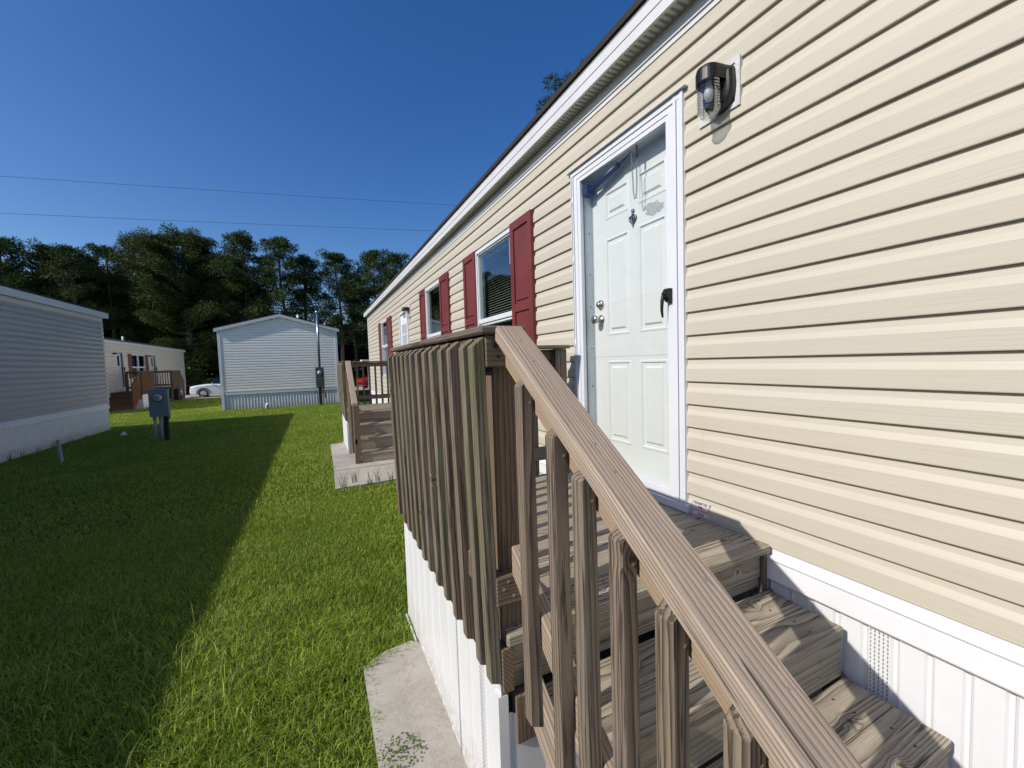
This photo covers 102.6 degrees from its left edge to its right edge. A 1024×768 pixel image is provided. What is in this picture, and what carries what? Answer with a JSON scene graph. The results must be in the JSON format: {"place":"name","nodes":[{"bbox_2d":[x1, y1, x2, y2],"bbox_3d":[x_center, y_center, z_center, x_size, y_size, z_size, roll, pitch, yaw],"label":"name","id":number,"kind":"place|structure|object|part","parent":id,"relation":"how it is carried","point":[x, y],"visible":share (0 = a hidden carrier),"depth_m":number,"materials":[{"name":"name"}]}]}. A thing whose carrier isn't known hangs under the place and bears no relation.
{"place":"outdoors","nodes":[
{"label":"outdoors","id":0,"kind":"place"},
{"bbox_2d":[4,213,424,230],"bbox_3d":[-18.085,-8.328,19.841,78.001,5.045,0.015,-3,3,-26],"label":"power line","id":1,"kind":"object","parent":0,"point":[197,221],"visible":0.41,"depth_m":20.81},
{"bbox_2d":[3,176,456,205],"bbox_3d":[-18.136,-9.930,19.752,78.001,5.435,0.015,-3,3,-26],"label":"power line","id":2,"kind":"object","parent":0,"point":[215,190],"visible":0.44,"depth_m":20.90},
{"bbox_2d":[177,344,367,344],"bbox_3d":[-19.117,-4.245,43.378,28.000,0.230,0.026,-3,3,-26],"label":"power line","id":3,"kind":"object","parent":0,"point":[196,344],"visible":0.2,"depth_m":38.37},
{"bbox_2d":[185,386,368,397],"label":"street","id":4,"kind":"structure","parent":0,"point":[219,395],"depth_m":36.99,"materials":[{"name":"grey asphalt"}]},
{"bbox_2d":[190,378,220,397],"bbox_3d":[-24.761,0.220,35.242,4.500,1.603,2.060,-4,4,-30],"label":"parked car","id":5,"kind":"object","parent":4,"relation":"on","point":[209,389],"visible":0.48,"depth_m":33.96,"materials":[{"name":"white paint"}]},
{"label":"windows","id":6,"kind":"part","parent":5,"relation":"part of","materials":[{"name":"black glass"}]},
{"bbox_2d":[358,377,368,387],"bbox_3d":[-13.119,-0.478,41.152,2.060,1.603,4.500,1,4,44],"label":"parked car","id":7,"kind":"object","parent":4,"relation":"on","point":[360,382],"visible":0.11,"depth_m":39.32,"materials":[{"name":"red paint"}]},
{"bbox_2d":[0,0,635,325],"label":"sky","id":8,"kind":"structure","parent":0,"point":[401,102],"materials":[{"name":"blue"}]},
{"bbox_2d":[0,367,685,767],"bbox_3d":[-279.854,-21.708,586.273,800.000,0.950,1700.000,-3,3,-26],"label":"ground","id":9,"kind":"structure","parent":0,"point":[306,717],"depth_m":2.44,"materials":[{"name":"plant"}]},
{"bbox_2d":[0,235,47,294],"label":"pine tree","id":10,"kind":"object","parent":9,"relation":"on","point":[7,245],"visible":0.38,"depth_m":33.57,"materials":[{"name":"green plant"}]},
{"bbox_2d":[21,256,78,285],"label":"pine tree","id":11,"kind":"object","parent":9,"relation":"on","point":[36,266],"visible":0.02,"depth_m":37.57,"materials":[{"name":"green plant"}]},
{"bbox_2d":[2,268,103,329],"bbox_3d":[-44.055,-5.219,38.976,11.201,11.627,10.130,-3,3,-23],"label":"woodland tree","id":12,"kind":"object","parent":9,"relation":"on","point":[35,280],"depth_m":37.59,"materials":[{"name":"green plant"}]},
{"bbox_2d":[0,283,110,463],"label":"mobile home","id":13,"kind":"object","parent":9,"relation":"on","point":[53,380],"visible":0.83,"depth_m":8.74,"materials":[{"name":"grey plastic"}]},
{"bbox_2d":[3,237,107,333],"bbox_3d":[-39.742,-5.535,35.987,5.789,13.888,6.521,-3,3,-17],"label":"pine tree","id":14,"kind":"object","parent":9,"relation":"on","point":[40,251],"visible":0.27,"depth_m":34.66,"materials":[{"name":"green plant"}]},
{"bbox_2d":[56,440,63,461],"bbox_3d":[-7.992,1.193,7.253,0.079,0.413,0.054,-3,3,-26],"label":"pipe stub","id":15,"kind":"object","parent":9,"relation":"on","point":[59,449],"visible":0.89,"depth_m":7.24,"materials":[{"name":"grey plastic"}]},
{"bbox_2d":[29,242,106,327],"bbox_3d":[-37.439,-5.210,35.206,5.675,13.475,4.828,0,3,24],"label":"pine tree","id":16,"kind":"object","parent":9,"relation":"on","point":[69,254],"visible":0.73,"depth_m":34.36,"materials":[{"name":"green plant"}]},
{"bbox_2d":[27,260,134,337],"bbox_3d":[-41.691,-6.008,40.303,11.145,12.793,12.323,-2,3,-8],"label":"woodland tree","id":17,"kind":"object","parent":9,"relation":"on","point":[108,330],"visible":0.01,"depth_m":39.06,"materials":[{"name":"green plant"}]},
{"bbox_2d":[65,242,143,338],"bbox_3d":[-36.660,-5.735,37.355,5.599,13.941,5.168,-5,4,-44],"label":"pine tree","id":18,"kind":"object","parent":9,"relation":"on","point":[113,317],"visible":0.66,"depth_m":36.82,"materials":[{"name":"green plant"}]},
{"bbox_2d":[103,284,145,339],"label":"woodland tree","id":19,"kind":"object","parent":9,"relation":"on","point":[118,320],"visible":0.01,"depth_m":40.02,"materials":[{"name":"green plant"}]},
{"bbox_2d":[99,233,185,344],"bbox_3d":[-34.862,-6.790,39.625,7.356,15.380,7.277,1,4,36],"label":"pine tree","id":20,"kind":"object","parent":9,"relation":"on","point":[133,337],"visible":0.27,"depth_m":37.89,"materials":[{"name":"green plant"}]},
{"bbox_2d":[104,336,185,397],"bbox_3d":[-20.947,-0.702,20.490,4.477,3.560,13.960,-3,3,-26],"label":"mobile home","id":21,"kind":"object","parent":9,"relation":"on","point":[122,356],"visible":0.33,"depth_m":20.35,"materials":[{"name":"beige plastic"}]},
{"bbox_2d":[114,352,125,387],"bbox_3d":[-17.681,-0.577,18.512,0.170,1.720,0.700,-3,3,-26],"label":"entry door","id":22,"kind":"structure","parent":21,"relation":"in","point":[119,354],"depth_m":18.62,"materials":[{"name":"white metal"}]},
{"bbox_2d":[115,351,125,390],"bbox_3d":[-17.663,-0.603,18.520,0.050,1.770,0.840,-3,3,-26],"label":"storm door","id":23,"kind":"structure","parent":21,"relation":"in","point":[123,388],"depth_m":18.68,"materials":[{"name":"white metal"}]},
{"bbox_2d":[121,354,138,377],"bbox_3d":[-18.578,-0.861,19.902,0.481,1.130,0.900,-3,3,-26],"label":"window","id":24,"kind":"structure","parent":21,"relation":"in","point":[135,362],"depth_m":20.29,"materials":[{"name":"white metal"}]},
{"bbox_2d":[138,355,145,370],"bbox_3d":[-18.967,-0.893,20.712,0.481,1.130,0.900,-3,3,-26],"label":"window","id":25,"kind":"structure","parent":21,"relation":"in","point":[141,358],"depth_m":21.14,"materials":[{"name":"white metal"}]},
{"bbox_2d":[150,354,157,383],"bbox_3d":[-19.493,-0.755,22.325,0.050,1.770,0.890,-3,3,-26],"label":"storm door","id":26,"kind":"structure","parent":21,"relation":"in","point":[150,354],"depth_m":22.64,"materials":[{"name":"white metal"}]},
{"bbox_2d":[151,355,156,383],"bbox_3d":[-19.510,-0.729,22.318,0.170,1.720,0.750,-3,3,-26],"label":"entry door","id":27,"kind":"structure","parent":21,"relation":"in","point":[152,358],"depth_m":22.49,"materials":[{"name":"white metal"}]},
{"bbox_2d":[102,282,190,342],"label":"woodland tree","id":28,"kind":"object","parent":9,"relation":"on","point":[133,320],"depth_m":39.47,"materials":[{"name":"green plant"}]},
{"bbox_2d":[147,389,170,440],"bbox_3d":[-7.853,0.701,9.165,0.357,1.172,0.260,-3,3,-26],"label":"meter pedestal","id":29,"kind":"object","parent":9,"relation":"on","point":[159,403],"visible":0.98,"depth_m":9.15,"materials":[{"name":"grey metal"}]},
{"bbox_2d":[153,370,184,400],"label":"porch deck","id":30,"kind":"structure","parent":9,"relation":"on","point":[177,380],"depth_m":21.80,"materials":[{"name":"brown wood"}]},
{"bbox_2d":[169,388,181,399],"bbox_3d":[-18.114,0.563,22.098,0.436,0.656,0.527,-3,3,-26],"label":"trash bin","id":31,"kind":"object","parent":9,"relation":"on","point":[177,393],"visible":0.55,"depth_m":21.95,"materials":[{"name":"black plastic"}]},
{"bbox_2d":[102,221,257,382],"bbox_3d":[-31.127,-7.223,40.757,11.926,16.193,13.319,-3,3,-25],"label":"pine tree","id":32,"kind":"object","parent":9,"relation":"on","point":[187,250],"visible":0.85,"depth_m":37.85,"materials":[{"name":"green plant"}]},
{"bbox_2d":[152,290,218,379],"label":"woodland tree","id":33,"kind":"object","parent":9,"relation":"on","point":[204,376],"depth_m":45.95,"materials":[{"name":"green plant"}]},
{"bbox_2d":[182,396,202,399],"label":"concrete slab","id":34,"kind":"structure","parent":9,"relation":"on","point":[196,397],"depth_m":23.88,"materials":[{"name":"grey concrete"}]},
{"bbox_2d":[186,379,199,393],"bbox_3d":[-31.194,0.416,39.312,2.989,2.157,2.463,-3,3,-26],"label":"shrub","id":35,"kind":"object","parent":9,"relation":"on","point":[188,384],"visible":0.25,"depth_m":38.98,"materials":[{"name":"green plant"}]},
{"bbox_2d":[183,350,208,392],"bbox_3d":[-31.532,-1.401,39.452,4.673,4.752,3.430,-1,3,15],"label":"shrub","id":36,"kind":"object","parent":9,"relation":"on","point":[190,367],"visible":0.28,"depth_m":39.26,"materials":[{"name":"green plant"}]},
{"bbox_2d":[202,374,219,383],"bbox_3d":[-28.516,0.106,40.502,3.811,2.400,3.481,-3,3,-26],"label":"shrub","id":37,"kind":"object","parent":9,"relation":"on","point":[210,379],"visible":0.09,"depth_m":39.85,"materials":[{"name":"green plant"}]},
{"bbox_2d":[179,268,274,375],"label":"woodland tree","id":38,"kind":"object","parent":9,"relation":"on","point":[217,320],"visible":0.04,"depth_m":42.46,"materials":[{"name":"green plant"}]},
{"bbox_2d":[214,252,256,317],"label":"pine tree","id":39,"kind":"object","parent":9,"relation":"on","point":[235,279],"depth_m":43.04,"materials":[{"name":"green plant"}]},
{"bbox_2d":[197,229,280,326],"bbox_3d":[-26.381,-7.079,40.665,7.524,15.903,7.606,-1,3,13],"label":"pine tree","id":40,"kind":"object","parent":9,"relation":"on","point":[244,243],"visible":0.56,"depth_m":39.32,"materials":[{"name":"green plant"}]},
{"bbox_2d":[213,313,339,410],"bbox_3d":[-12.363,-1.024,22.994,4.340,4.380,14.800,-3,3,-26],"label":"mobile home","id":41,"kind":"object","parent":9,"relation":"on","point":[272,360],"visible":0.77,"depth_m":16.29,"materials":[{"name":"white plastic"}]},
{"bbox_2d":[250,235,315,318],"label":"pine tree","id":42,"kind":"object","parent":9,"relation":"on","point":[278,244],"visible":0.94,"depth_m":39.83,"materials":[{"name":"green plant"}]},
{"bbox_2d":[206,318,367,380],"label":"woodland","id":43,"kind":"object","parent":9,"relation":"on","point":[209,373],"depth_m":56.82,"materials":[{"name":"green plant"}]},
{"bbox_2d":[281,253,333,321],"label":"pine tree","id":44,"kind":"object","parent":9,"relation":"on","point":[308,301],"visible":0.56,"depth_m":41.93,"materials":[{"name":"green plant"}]},
{"bbox_2d":[315,310,328,404],"bbox_3d":[-7.691,-1.059,16.689,0.607,3.845,0.280,-3,3,-26],"label":"meter pole","id":45,"kind":"object","parent":9,"relation":"on","point":[319,372],"visible":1,"depth_m":16.63,"materials":[{"name":"grey metal"}]},
{"bbox_2d":[301,248,367,360],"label":"pine tree","id":46,"kind":"object","parent":9,"relation":"on","point":[336,259],"visible":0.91,"depth_m":42.44,"materials":[{"name":"green plant"}]},
{"bbox_2d":[339,474,347,489],"bbox_3d":[-2.131,1.199,5.135,0.211,0.258,0.088,-4,4,-38],"label":"weed","id":47,"kind":"object","parent":9,"relation":"on","point":[343,483],"visible":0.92,"depth_m":5.15,"materials":[{"name":"green plant"}]},
{"bbox_2d":[337,328,360,369],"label":"woodland tree","id":48,"kind":"object","parent":9,"relation":"on","point":[348,348],"visible":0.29,"depth_m":53.56,"materials":[{"name":"green plant"}]},
{"bbox_2d":[336,273,371,378],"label":"pine tree","id":49,"kind":"object","parent":9,"relation":"on","point":[355,349],"visible":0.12,"depth_m":49.32,"materials":[{"name":"green plant"}]},
{"bbox_2d":[350,340,368,370],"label":"woodland tree","id":50,"kind":"object","parent":9,"relation":"on","point":[362,353],"visible":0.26,"depth_m":52.43,"materials":[{"name":"green plant"}]},
{"bbox_2d":[330,442,394,470],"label":"concrete slab","id":51,"kind":"structure","parent":9,"relation":"on","point":[342,459],"depth_m":6.55,"materials":[{"name":"grey concrete"}]},
{"bbox_2d":[337,361,393,463],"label":"porch deck","id":52,"kind":"structure","parent":51,"relation":"on","point":[367,433],"depth_m":7.04,"materials":[{"name":"brown wood"}]},
{"bbox_2d":[334,463,395,489],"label":"concrete slab","id":53,"kind":"structure","parent":9,"relation":"on","point":[362,477],"depth_m":5.67,"materials":[{"name":"grey concrete"}]},
{"bbox_2d":[366,471,373,485],"bbox_3d":[-1.818,1.190,5.263,0.113,0.240,0.076,-2,3,-10],"label":"weed","id":54,"kind":"object","parent":9,"relation":"on","point":[370,482],"visible":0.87,"depth_m":5.28,"materials":[{"name":"green plant"}]},
{"bbox_2d":[345,248,400,349],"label":"pine tree","id":55,"kind":"object","parent":9,"relation":"on","point":[370,259],"visible":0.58,"depth_m":44.30,"materials":[{"name":"green plant"}]},
{"bbox_2d":[370,251,409,294],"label":"pine tree","id":56,"kind":"object","parent":9,"relation":"on","point":[396,256],"visible":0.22,"depth_m":46.74,"materials":[{"name":"green plant"}]},
{"bbox_2d":[363,641,467,767],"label":"concrete slab","id":57,"kind":"structure","parent":9,"relation":"on","point":[409,700],"depth_m":1.79,"materials":[{"name":"grey concrete"}]},
{"bbox_2d":[378,732,423,767],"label":"weed","id":58,"kind":"object","parent":57,"relation":"on","point":[400,749],"visible":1,"depth_m":1.60,"materials":[{"name":"green plant"}]},
{"bbox_2d":[534,55,586,114],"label":"pine tree","id":59,"kind":"object","parent":9,"relation":"on","point":[559,83],"visible":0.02,"depth_m":23.75,"materials":[{"name":"green plant"}]},
{"bbox_2d":[507,629,722,767],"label":"concrete slab","id":60,"kind":"structure","parent":9,"relation":"on","point":[605,653],"depth_m":1.97,"materials":[{"name":"grey concrete"}]},
{"bbox_2d":[387,325,951,767],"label":"porch deck","id":61,"kind":"structure","parent":60,"relation":"on","point":[521,569],"depth_m":1.16,"materials":[{"name":"brown wood"}]},
{"bbox_2d":[363,0,1023,767],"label":"mobile home","id":62,"kind":"object","parent":9,"relation":"on","point":[777,304],"visible":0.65,"depth_m":1.53,"materials":[{"name":"beige plastic"}]},
{"bbox_2d":[381,320,387,375],"bbox_3d":[-3.257,-0.920,10.666,0.091,1.430,1.080,-3,3,-26],"label":"window","id":63,"kind":"structure","parent":62,"relation":"in","point":[383,324],"depth_m":10.95,"materials":[{"name":"white metal"}]},
{"bbox_2d":[400,313,407,344],"bbox_3d":[-2.164,-0.549,8.392,0.012,1.770,0.770,-3,3,-26],"label":"entry door","id":64,"kind":"structure","parent":62,"relation":"in","point":[404,339],"depth_m":8.41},
{"bbox_2d":[425,280,440,338],"bbox_3d":[-0.979,-0.793,6.371,0.481,1.443,0.882,-3,3,-26],"label":"window","id":65,"kind":"structure","parent":62,"relation":"in","point":[432,303],"depth_m":6.64,"materials":[{"name":"white metal"}]},
{"bbox_2d":[475,228,553,325],"bbox_3d":[0.029,-0.721,4.272,0.481,1.467,0.922,-3,3,-26],"label":"window","id":66,"kind":"structure","parent":62,"relation":"in","point":[493,270],"depth_m":4.58,"materials":[{"name":"glass"}]},
{"bbox_2d":[572,104,675,498],"bbox_3d":[0.666,-0.412,2.508,0.116,2.004,0.886,-3,3,-23],"label":"storm door","id":67,"kind":"structure","parent":62,"relation":"in","point":[665,117],"depth_m":2.27,"materials":[{"name":"white metal"}]},
{"bbox_2d":[591,133,668,482],"bbox_3d":[0.719,-0.398,2.505,0.077,1.952,0.758,-3,3,-26],"label":"entry door","id":68,"kind":"structure","parent":62,"relation":"in","point":[630,234],"depth_m":2.51,"materials":[{"name":"white metal"}]},
{"bbox_2d":[630,145,637,198],"bbox_3d":[0.701,-1.209,2.351,0.017,0.294,0.060,-3,3,-26],"label":"hanging chain","id":69,"kind":"object","parent":62,"relation":"hanging from","point":[636,150],"visible":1,"depth_m":2.35,"materials":[{"name":"metal"}]},
{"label":"concrete slab","id":70,"kind":"structure","parent":0,"visible":0},
{"bbox_2d":[109,371,154,410],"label":"porch deck","id":71,"kind":"structure","parent":70,"relation":"on","point":[134,398],"depth_m":17.66,"materials":[{"name":"brown wood"}]}
]}

